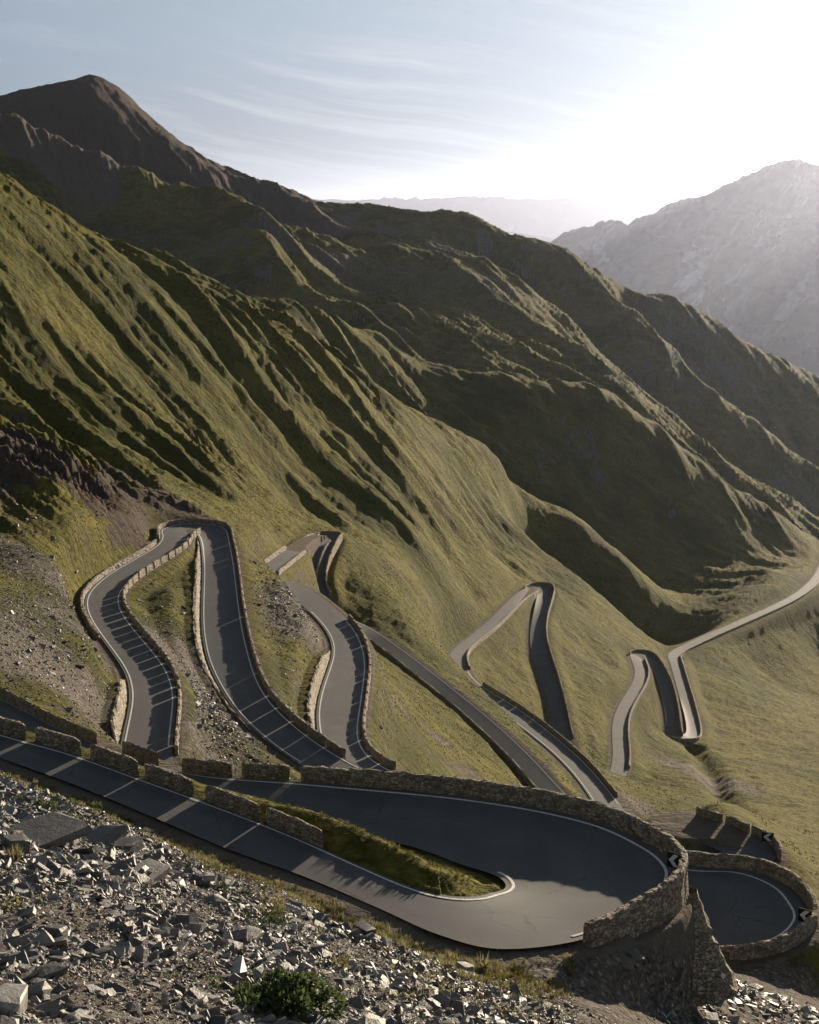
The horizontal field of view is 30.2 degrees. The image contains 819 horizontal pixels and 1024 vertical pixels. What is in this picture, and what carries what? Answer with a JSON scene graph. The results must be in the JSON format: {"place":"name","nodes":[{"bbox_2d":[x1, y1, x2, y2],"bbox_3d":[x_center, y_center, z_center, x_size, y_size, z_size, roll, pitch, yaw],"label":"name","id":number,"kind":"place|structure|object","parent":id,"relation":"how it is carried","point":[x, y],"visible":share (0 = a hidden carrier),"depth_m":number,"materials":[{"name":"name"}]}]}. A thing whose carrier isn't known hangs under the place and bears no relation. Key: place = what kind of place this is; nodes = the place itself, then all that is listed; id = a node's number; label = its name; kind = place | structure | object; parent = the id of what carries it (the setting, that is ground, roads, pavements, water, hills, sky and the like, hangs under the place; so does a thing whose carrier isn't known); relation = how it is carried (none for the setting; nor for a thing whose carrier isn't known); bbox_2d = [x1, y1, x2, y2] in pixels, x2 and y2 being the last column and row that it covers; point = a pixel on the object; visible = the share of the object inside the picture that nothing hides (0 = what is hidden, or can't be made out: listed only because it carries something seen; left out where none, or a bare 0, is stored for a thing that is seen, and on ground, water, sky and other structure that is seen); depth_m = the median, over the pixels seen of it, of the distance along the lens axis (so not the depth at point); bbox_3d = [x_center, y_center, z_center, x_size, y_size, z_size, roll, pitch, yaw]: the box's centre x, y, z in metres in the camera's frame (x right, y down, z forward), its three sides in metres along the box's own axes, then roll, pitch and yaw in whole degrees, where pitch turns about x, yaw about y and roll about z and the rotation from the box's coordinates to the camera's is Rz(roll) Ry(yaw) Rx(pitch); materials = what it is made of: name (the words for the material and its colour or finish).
{"place":"outdoors","nodes":[
{"label":"outdoors","id":0,"kind":"place"},
{"bbox_2d":[85,524,362,769],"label":"road","id":1,"kind":"structure","parent":0,"point":[150,719],"depth_m":199.31,"materials":[{"name":"asphalt"}]},
{"bbox_2d":[0,698,674,948],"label":"road","id":2,"kind":"structure","parent":0,"point":[564,877],"depth_m":83.75,"materials":[{"name":"asphalt"}]},
{"bbox_2d":[0,74,818,1023],"bbox_3d":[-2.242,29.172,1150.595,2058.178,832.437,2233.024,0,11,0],"label":"ground","id":3,"kind":"structure","parent":0,"point":[466,424],"depth_m":517.59,"materials":[{"name":"plant"}]},
{"bbox_2d":[6,928,18,937],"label":"rock","id":4,"kind":"object","parent":3,"relation":"on","point":[13,932],"visible":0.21,"depth_m":46.15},
{"bbox_2d":[0,716,25,740],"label":"parapet block","id":5,"kind":"structure","parent":3,"relation":"on","point":[13,728],"depth_m":92.48,"materials":[{"name":"stone"}]},
{"bbox_2d":[3,844,23,859],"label":"grass tuft","id":6,"kind":"object","parent":3,"relation":"on","point":[13,853],"visible":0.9,"depth_m":59.42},
{"bbox_2d":[0,983,27,1014],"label":"rock","id":7,"kind":"object","parent":3,"relation":"on","point":[13,998],"visible":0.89,"depth_m":37.19,"materials":[{"name":"stone"}]},
{"bbox_2d":[1,832,30,853],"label":"rock","id":8,"kind":"object","parent":3,"relation":"on","point":[22,840],"visible":0.63,"depth_m":60.79,"materials":[{"name":"stone"}]},
{"bbox_2d":[0,889,47,912],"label":"weed","id":9,"kind":"object","parent":3,"relation":"on","point":[6,903],"visible":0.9,"depth_m":50.45,"materials":[{"name":"green plant"}]},
{"bbox_2d":[19,906,35,917],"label":"rock","id":10,"kind":"object","parent":3,"relation":"on","point":[29,912],"visible":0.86,"depth_m":49.62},
{"bbox_2d":[21,967,43,979],"bbox_3d":[-10.381,12.672,41.372,0.742,0.659,0.633,2,11,10],"label":"rock","id":11,"kind":"object","parent":3,"relation":"on","point":[32,974],"visible":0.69,"depth_m":41.17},
{"bbox_2d":[28,981,51,996],"bbox_3d":[-9.766,12.578,39.617,0.698,0.616,0.549,3,11,15],"label":"rock","id":12,"kind":"object","parent":3,"relation":"on","point":[41,988],"visible":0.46,"depth_m":39.52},
{"bbox_2d":[0,687,96,743],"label":"stone wall","id":13,"kind":"structure","parent":3,"relation":"on","point":[77,730],"depth_m":114.66,"materials":[{"name":"stone"}]},
{"bbox_2d":[7,812,93,847],"bbox_3d":[-15.605,13.604,64.140,2.251,0.760,3.855,9,14,41],"label":"rock","id":14,"kind":"object","parent":3,"relation":"on","point":[56,829],"visible":0.6,"depth_m":64.25,"materials":[{"name":"stone"}]},
{"bbox_2d":[34,961,67,978],"bbox_3d":[-9.970,12.717,41.798,1.016,0.357,0.503,-10,14,-42],"label":"rock","id":15,"kind":"object","parent":3,"relation":"on","point":[51,969],"visible":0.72,"depth_m":41.78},
{"bbox_2d":[44,923,67,937],"bbox_3d":[-11.002,13.172,47.236,0.623,0.669,0.714,4,11,21],"label":"rock","id":16,"kind":"object","parent":3,"relation":"on","point":[55,930],"visible":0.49,"depth_m":47.02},
{"bbox_2d":[35,727,80,756],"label":"parapet block","id":17,"kind":"structure","parent":3,"relation":"on","point":[58,740],"depth_m":91.01,"materials":[{"name":"stone"}]},
{"bbox_2d":[47,955,69,962],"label":"rock","id":18,"kind":"object","parent":3,"relation":"on","point":[59,958],"visible":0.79,"depth_m":43.83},
{"bbox_2d":[15,795,102,812],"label":"weed","id":19,"kind":"object","parent":3,"relation":"on","point":[52,805],"visible":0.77,"depth_m":73.76,"materials":[{"name":"green plant"}]},
{"bbox_2d":[50,993,69,1000],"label":"rock","id":20,"kind":"object","parent":3,"relation":"on","point":[61,997],"visible":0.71,"depth_m":39.23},
{"bbox_2d":[35,812,107,824],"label":"weed","id":21,"kind":"object","parent":3,"relation":"on","point":[82,818],"visible":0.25,"depth_m":71.23,"materials":[{"name":"green plant"}]},
{"bbox_2d":[68,1005,92,1013],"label":"rock","id":22,"kind":"object","parent":3,"relation":"on","point":[76,1007],"visible":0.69,"depth_m":38.57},
{"bbox_2d":[85,984,103,992],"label":"rock","id":23,"kind":"object","parent":3,"relation":"on","point":[91,988],"visible":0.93,"depth_m":41.20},
{"bbox_2d":[85,825,127,844],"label":"rock","id":24,"kind":"object","parent":3,"relation":"on","point":[104,834],"visible":0.59,"depth_m":68.90,"materials":[{"name":"stone"}]},
{"bbox_2d":[98,988,116,995],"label":"rock","id":25,"kind":"object","parent":3,"relation":"on","point":[108,990],"visible":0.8,"depth_m":41.24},
{"bbox_2d":[107,920,118,930],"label":"rock","id":26,"kind":"object","parent":3,"relation":"on","point":[113,925],"visible":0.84,"depth_m":50.41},
{"bbox_2d":[90,744,138,777],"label":"parapet block","id":27,"kind":"structure","parent":3,"relation":"on","point":[124,763],"depth_m":88.71,"materials":[{"name":"stone"}]},
{"bbox_2d":[103,983,126,992],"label":"rock","id":28,"kind":"object","parent":3,"relation":"on","point":[116,987],"visible":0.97,"depth_m":41.69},
{"bbox_2d":[79,539,156,639],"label":"stone wall","id":29,"kind":"structure","parent":3,"relation":"on","point":[92,583],"depth_m":236.82,"materials":[{"name":"stone"}]},
{"bbox_2d":[110,678,126,743],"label":"retaining wall","id":30,"kind":"structure","parent":3,"relation":"on","point":[117,715],"depth_m":161.55,"materials":[{"name":"stone"}]},
{"bbox_2d":[114,836,143,852],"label":"rock","id":31,"kind":"object","parent":3,"relation":"on","point":[134,843],"visible":0.64,"depth_m":69.89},
{"bbox_2d":[120,1016,145,1023],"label":"rock","id":32,"kind":"object","parent":3,"relation":"on","point":[136,1020],"visible":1,"depth_m":38.82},
{"bbox_2d":[126,1001,141,1015],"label":"rock","id":33,"kind":"object","parent":3,"relation":"on","point":[132,1006],"visible":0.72,"depth_m":40.07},
{"bbox_2d":[122,741,158,765],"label":"parapet block","id":34,"kind":"structure","parent":3,"relation":"on","point":[141,753],"depth_m":104.81,"materials":[{"name":"stone"}]},
{"bbox_2d":[133,858,169,880],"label":"rock","id":35,"kind":"object","parent":3,"relation":"on","point":[161,870],"visible":0.63,"depth_m":65.04,"materials":[{"name":"stone"}]},
{"bbox_2d":[144,764,193,796],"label":"parapet block","id":36,"kind":"structure","parent":3,"relation":"on","point":[169,779],"depth_m":86.43,"materials":[{"name":"stone"}]},
{"bbox_2d":[174,736,178,754],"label":"parapet block","id":37,"kind":"structure","parent":3,"relation":"on","point":[176,745],"depth_m":150.72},
{"bbox_2d":[175,941,188,951],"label":"rock","id":38,"kind":"object","parent":3,"relation":"on","point":[182,945],"visible":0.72,"depth_m":49.60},
{"bbox_2d":[185,950,197,957],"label":"rock","id":39,"kind":"object","parent":3,"relation":"on","point":[193,953],"visible":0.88,"depth_m":48.73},
{"bbox_2d":[156,518,231,539],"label":"stone wall","id":40,"kind":"structure","parent":3,"relation":"on","point":[162,525],"depth_m":288.13,"materials":[{"name":"stone"}]},
{"bbox_2d":[186,986,203,998],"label":"rock","id":41,"kind":"object","parent":3,"relation":"on","point":[196,992],"visible":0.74,"depth_m":42.92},
{"bbox_2d":[182,758,232,777],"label":"parapet block","id":42,"kind":"structure","parent":3,"relation":"on","point":[215,767],"depth_m":100.68,"materials":[{"name":"stone"}]},
{"bbox_2d":[201,992,217,999],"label":"rock","id":43,"kind":"object","parent":3,"relation":"on","point":[211,996],"visible":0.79,"depth_m":43.26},
{"bbox_2d":[0,436,428,780],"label":"scree","id":44,"kind":"structure","parent":3,"relation":"on","point":[210,712],"depth_m":177.61,"materials":[{"name":"stone"}]},
{"bbox_2d":[204,893,229,905],"bbox_3d":[-8.134,16.314,63.344,1.095,0.502,0.624,-8,14,-38],"label":"rock","id":45,"kind":"object","parent":3,"relation":"on","point":[217,899],"visible":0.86,"depth_m":63.33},
{"bbox_2d":[163,962,276,987],"bbox_3d":[-6.152,13.854,45.408,4.485,0.655,1.246,0,11,0],"label":"weed","id":46,"kind":"object","parent":3,"relation":"on","point":[193,979],"visible":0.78,"depth_m":45.16,"materials":[{"name":"green plant"}]},
{"bbox_2d":[192,537,251,730],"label":"retaining wall","id":47,"kind":"structure","parent":3,"relation":"on","point":[195,608],"depth_m":219.88,"materials":[{"name":"stone"}]},
{"bbox_2d":[205,785,260,822],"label":"parapet block","id":48,"kind":"structure","parent":3,"relation":"on","point":[233,802],"depth_m":83.89,"materials":[{"name":"stone"}]},
{"bbox_2d":[225,973,242,983],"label":"rock","id":49,"kind":"object","parent":3,"relation":"on","point":[235,976],"visible":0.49,"depth_m":46.67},
{"bbox_2d":[229,955,246,973],"bbox_3d":[-5.526,14.652,48.520,0.613,0.455,1.246,-4,11,-18],"label":"rock","id":50,"kind":"object","parent":3,"relation":"on","point":[238,965],"visible":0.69,"depth_m":48.52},
{"bbox_2d":[216,881,273,894],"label":"weed","id":51,"kind":"object","parent":3,"relation":"on","point":[229,889],"visible":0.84,"depth_m":70.44,"materials":[{"name":"green plant"}]},
{"bbox_2d":[26,732,478,891],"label":"grass","id":52,"kind":"structure","parent":3,"relation":"on","point":[363,830],"depth_m":80.76,"materials":[{"name":"plant"}]},
{"bbox_2d":[245,925,264,939],"bbox_3d":[-5.997,15.871,56.901,0.754,0.278,1.194,4,11,21],"label":"rock","id":53,"kind":"object","parent":3,"relation":"on","point":[256,933],"visible":0.41,"depth_m":56.99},
{"bbox_2d":[234,908,291,928],"bbox_3d":[-6.292,16.434,61.089,3.099,0.942,1.402,0,11,0],"label":"weed","id":54,"kind":"object","parent":3,"relation":"on","point":[275,916],"visible":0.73,"depth_m":61.12,"materials":[{"name":"green plant"}]},
{"bbox_2d":[241,762,289,780],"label":"parapet block","id":55,"kind":"structure","parent":3,"relation":"on","point":[267,771],"depth_m":99.00,"materials":[{"name":"stone"}]},
{"bbox_2d":[262,676,270,694],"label":"parapet block","id":56,"kind":"structure","parent":3,"relation":"on","point":[266,685],"depth_m":195.21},
{"bbox_2d":[252,894,285,918],"bbox_3d":[-5.901,16.888,64.180,1.399,1.338,1.877,0,11,0],"label":"weed","id":57,"kind":"object","parent":3,"relation":"on","point":[274,908],"visible":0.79,"depth_m":64.18,"materials":[{"name":"green plant"}]},
{"bbox_2d":[270,689,280,706],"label":"parapet block","id":58,"kind":"structure","parent":3,"relation":"on","point":[274,697],"depth_m":190.73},
{"bbox_2d":[279,700,293,719],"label":"parapet block","id":59,"kind":"structure","parent":3,"relation":"on","point":[286,710],"depth_m":186.31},
{"bbox_2d":[0,769,576,1016],"bbox_3d":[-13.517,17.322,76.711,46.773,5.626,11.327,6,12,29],"label":"grass","id":60,"kind":"structure","parent":3,"relation":"on","point":[329,905],"depth_m":72.34,"materials":[{"name":"plant"}]},
{"bbox_2d":[232,966,346,1021],"bbox_3d":[-3.640,14.408,44.562,3.624,1.660,2.724,0,11,0],"label":"shrub","id":61,"kind":"object","parent":3,"relation":"on","point":[288,995],"visible":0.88,"depth_m":44.61,"materials":[{"name":"green plant"}]},
{"bbox_2d":[264,533,316,562],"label":"stone wall","id":62,"kind":"structure","parent":3,"relation":"on","point":[274,554],"depth_m":350.90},
{"bbox_2d":[266,807,322,848],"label":"parapet block","id":63,"kind":"structure","parent":3,"relation":"on","point":[295,826],"depth_m":81.39,"materials":[{"name":"stone"}]},
{"bbox_2d":[293,714,309,733],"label":"parapet block","id":64,"kind":"structure","parent":3,"relation":"on","point":[300,723],"depth_m":182.18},
{"bbox_2d":[0,773,607,1023],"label":"rubble","id":65,"kind":"object","parent":3,"relation":"on","point":[159,918],"visible":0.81,"depth_m":55.46,"materials":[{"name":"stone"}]},
{"bbox_2d":[277,540,330,578],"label":"stone wall","id":66,"kind":"structure","parent":3,"relation":"on","point":[293,561],"depth_m":350.67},
{"bbox_2d":[309,727,326,745],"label":"parapet block","id":67,"kind":"structure","parent":3,"relation":"on","point":[318,736],"depth_m":178.33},
{"bbox_2d":[307,650,329,728],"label":"retaining wall","id":68,"kind":"structure","parent":3,"relation":"on","point":[317,677],"depth_m":212.17,"materials":[{"name":"stone"}]},
{"bbox_2d":[300,765,348,785],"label":"parapet block","id":69,"kind":"structure","parent":3,"relation":"on","point":[325,775],"depth_m":97.32,"materials":[{"name":"stone"}]},
{"bbox_2d":[316,531,342,597],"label":"stone wall","id":70,"kind":"structure","parent":3,"relation":"on","point":[336,545],"depth_m":387.98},
{"bbox_2d":[326,738,345,758],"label":"parapet block","id":71,"kind":"structure","parent":3,"relation":"on","point":[334,747],"depth_m":174.85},
{"bbox_2d":[319,952,366,972],"bbox_3d":[-2.988,16.638,56.168,2.791,0.797,1.748,0,11,0],"label":"weed","id":72,"kind":"object","parent":3,"relation":"on","point":[344,962],"visible":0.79,"depth_m":56.06,"materials":[{"name":"green plant"}]},
{"bbox_2d":[353,920,375,934],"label":"rock","id":73,"kind":"object","parent":3,"relation":"on","point":[365,928],"visible":0.58,"depth_m":68.42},
{"bbox_2d":[366,740,372,753],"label":"parapet block","id":74,"kind":"structure","parent":3,"relation":"on","point":[369,746],"depth_m":182.97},
{"bbox_2d":[366,1012,385,1023],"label":"rock","id":75,"kind":"object","parent":3,"relation":"on","point":[374,1016],"visible":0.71,"depth_m":48.90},
{"bbox_2d":[372,747,382,762],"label":"parapet block","id":76,"kind":"structure","parent":3,"relation":"on","point":[376,755],"depth_m":178.72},
{"bbox_2d":[381,755,395,769],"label":"parapet block","id":77,"kind":"structure","parent":3,"relation":"on","point":[387,762],"depth_m":174.71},
{"bbox_2d":[379,979,449,1002],"bbox_3d":[-0.675,17.078,53.851,4.389,0.644,1.526,-1,11,-5],"label":"weed","id":78,"kind":"object","parent":3,"relation":"on","point":[413,992],"visible":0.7,"depth_m":53.91,"materials":[{"name":"green plant"}]},
{"bbox_2d":[419,1000,433,1010],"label":"rock","id":79,"kind":"object","parent":3,"relation":"on","point":[425,1004],"visible":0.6,"depth_m":54.80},
{"bbox_2d":[391,964,464,987],"bbox_3d":[0.567,19.184,62.569,3.592,0.785,1.024,2,11,12],"label":"weed","id":80,"kind":"object","parent":3,"relation":"on","point":[421,980],"visible":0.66,"depth_m":62.48,"materials":[{"name":"green plant"}]},
{"bbox_2d":[439,949,459,962],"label":"grass tuft","id":81,"kind":"object","parent":3,"relation":"on","point":[447,957],"visible":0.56,"depth_m":70.14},
{"bbox_2d":[367,636,536,787],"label":"stone wall","id":82,"kind":"structure","parent":3,"relation":"on","point":[476,727],"depth_m":328.43,"materials":[{"name":"stone"}]},
{"bbox_2d":[454,961,474,971],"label":"rock","id":83,"kind":"object","parent":3,"relation":"on","point":[464,965],"visible":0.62,"depth_m":68.80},
{"bbox_2d":[469,952,494,973],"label":"grass tuft","id":84,"kind":"object","parent":3,"relation":"on","point":[481,964],"visible":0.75,"depth_m":68.51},
{"bbox_2d":[466,589,541,669],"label":"stone wall","id":85,"kind":"structure","parent":3,"relation":"on","point":[487,635],"depth_m":487.12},
{"bbox_2d":[474,1001,543,1019],"bbox_3d":[3.519,19.959,60.447,3.695,0.685,1.478,0,11,0],"label":"weed","id":86,"kind":"object","parent":3,"relation":"on","point":[481,1003],"visible":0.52,"depth_m":60.47,"materials":[{"name":"green plant"}]},
{"bbox_2d":[509,983,522,996],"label":"rock","id":87,"kind":"object","parent":3,"relation":"on","point":[514,988],"visible":0.53,"depth_m":65.46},
{"bbox_2d":[349,767,689,947],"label":"stone wall","id":88,"kind":"structure","parent":3,"relation":"on","point":[658,904],"depth_m":86.80,"materials":[{"name":"stone"}]},
{"bbox_2d":[667,851,680,872],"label":"chevron sign","id":89,"kind":"object","parent":88,"relation":"attached to","point":[673,860],"visible":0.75,"depth_m":80.28,"materials":[{"name":"metal"}]},
{"bbox_2d":[523,582,573,738],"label":"stone wall","id":90,"kind":"structure","parent":3,"relation":"on","point":[548,645],"depth_m":498.23,"materials":[{"name":"stone"}]},
{"bbox_2d":[627,658,649,768],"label":"stone wall","id":91,"kind":"structure","parent":3,"relation":"on","point":[636,701],"depth_m":493.60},
{"bbox_2d":[629,649,682,735],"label":"stone wall","id":92,"kind":"structure","parent":3,"relation":"on","point":[656,656],"depth_m":572.76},
{"bbox_2d":[670,653,701,741],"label":"stone wall","id":93,"kind":"structure","parent":3,"relation":"on","point":[698,738],"depth_m":539.05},
{"bbox_2d":[696,806,722,821],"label":"parapet block","id":94,"kind":"structure","parent":3,"relation":"on","point":[709,814],"depth_m":155.01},
{"bbox_2d":[601,948,818,1023],"bbox_3d":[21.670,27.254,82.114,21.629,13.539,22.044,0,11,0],"label":"rubble","id":95,"kind":"object","parent":3,"relation":"on","point":[807,1014],"visible":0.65,"depth_m":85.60,"materials":[{"name":"stone"}]},
{"bbox_2d":[688,885,737,1006],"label":"stone buttress","id":96,"kind":"structure","parent":3,"relation":"on","point":[714,983],"depth_m":78.64,"materials":[{"name":"stone"}]},
{"bbox_2d":[725,815,749,832],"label":"parapet block","id":97,"kind":"structure","parent":3,"relation":"on","point":[737,823],"depth_m":153.41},
{"bbox_2d":[682,582,818,654],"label":"stone wall","id":98,"kind":"structure","parent":3,"relation":"on","point":[743,624],"depth_m":714.49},
{"bbox_2d":[686,850,818,960],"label":"stone wall","id":99,"kind":"structure","parent":3,"relation":"on","point":[805,929],"depth_m":105.98,"materials":[{"name":"stone"}]},
{"bbox_2d":[798,907,811,923],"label":"chevron sign","id":100,"kind":"object","parent":99,"relation":"attached to","point":[803,914],"visible":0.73,"depth_m":102.70,"materials":[{"name":"metal"}]},
{"bbox_2d":[751,825,771,845],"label":"parapet block","id":101,"kind":"structure","parent":3,"relation":"on","point":[756,831],"depth_m":151.81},
{"bbox_2d":[771,836,781,860],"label":"parapet block","id":102,"kind":"structure","parent":3,"relation":"on","point":[776,845],"depth_m":148.62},
{"bbox_2d":[0,0,818,205],"label":"sky","id":103,"kind":"structure","parent":0,"point":[660,102],"materials":[{"name":"blue"}]},
{"bbox_2d":[267,535,565,793],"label":"road","id":104,"kind":"structure","parent":0,"point":[340,706],"depth_m":255.00,"materials":[{"name":"asphalt"}]},
{"bbox_2d":[314,199,553,241],"bbox_3d":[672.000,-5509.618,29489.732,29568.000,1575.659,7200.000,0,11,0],"label":"mountain","id":105,"kind":"structure","parent":0,"point":[547,239],"depth_m":28825.89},
{"bbox_2d":[321,196,663,238],"bbox_3d":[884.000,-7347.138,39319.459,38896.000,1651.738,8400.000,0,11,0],"label":"mountain","id":106,"kind":"structure","parent":0,"point":[553,218],"depth_m":37623.53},
{"bbox_2d":[449,585,624,810],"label":"road","id":107,"kind":"structure","parent":0,"point":[594,786],"depth_m":447.80,"materials":[{"name":"asphalt"}]},
{"bbox_2d":[550,158,818,377],"bbox_3d":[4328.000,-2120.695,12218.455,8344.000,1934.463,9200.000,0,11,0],"label":"mountain","id":108,"kind":"structure","parent":0,"point":[739,258],"depth_m":11240.96,"materials":[{"name":"stone"}]},
{"bbox_2d":[610,566,818,775],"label":"road","id":109,"kind":"structure","parent":0,"point":[620,759],"depth_m":551.83,"materials":[{"name":"asphalt"}]},
{"bbox_2d":[702,820,775,861],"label":"road","id":110,"kind":"structure","parent":0,"point":[756,847],"depth_m":149.24,"materials":[{"name":"asphalt"}]},
{"bbox_2d":[762,832,773,841],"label":"chevron sign","id":111,"kind":"object","parent":110,"relation":"on","point":[767,836],"visible":1,"depth_m":150.21,"materials":[{"name":"metal"}]},
{"bbox_2d":[688,865,805,945],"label":"road","id":112,"kind":"structure","parent":0,"point":[741,906],"depth_m":105.87,"materials":[{"name":"asphalt"}]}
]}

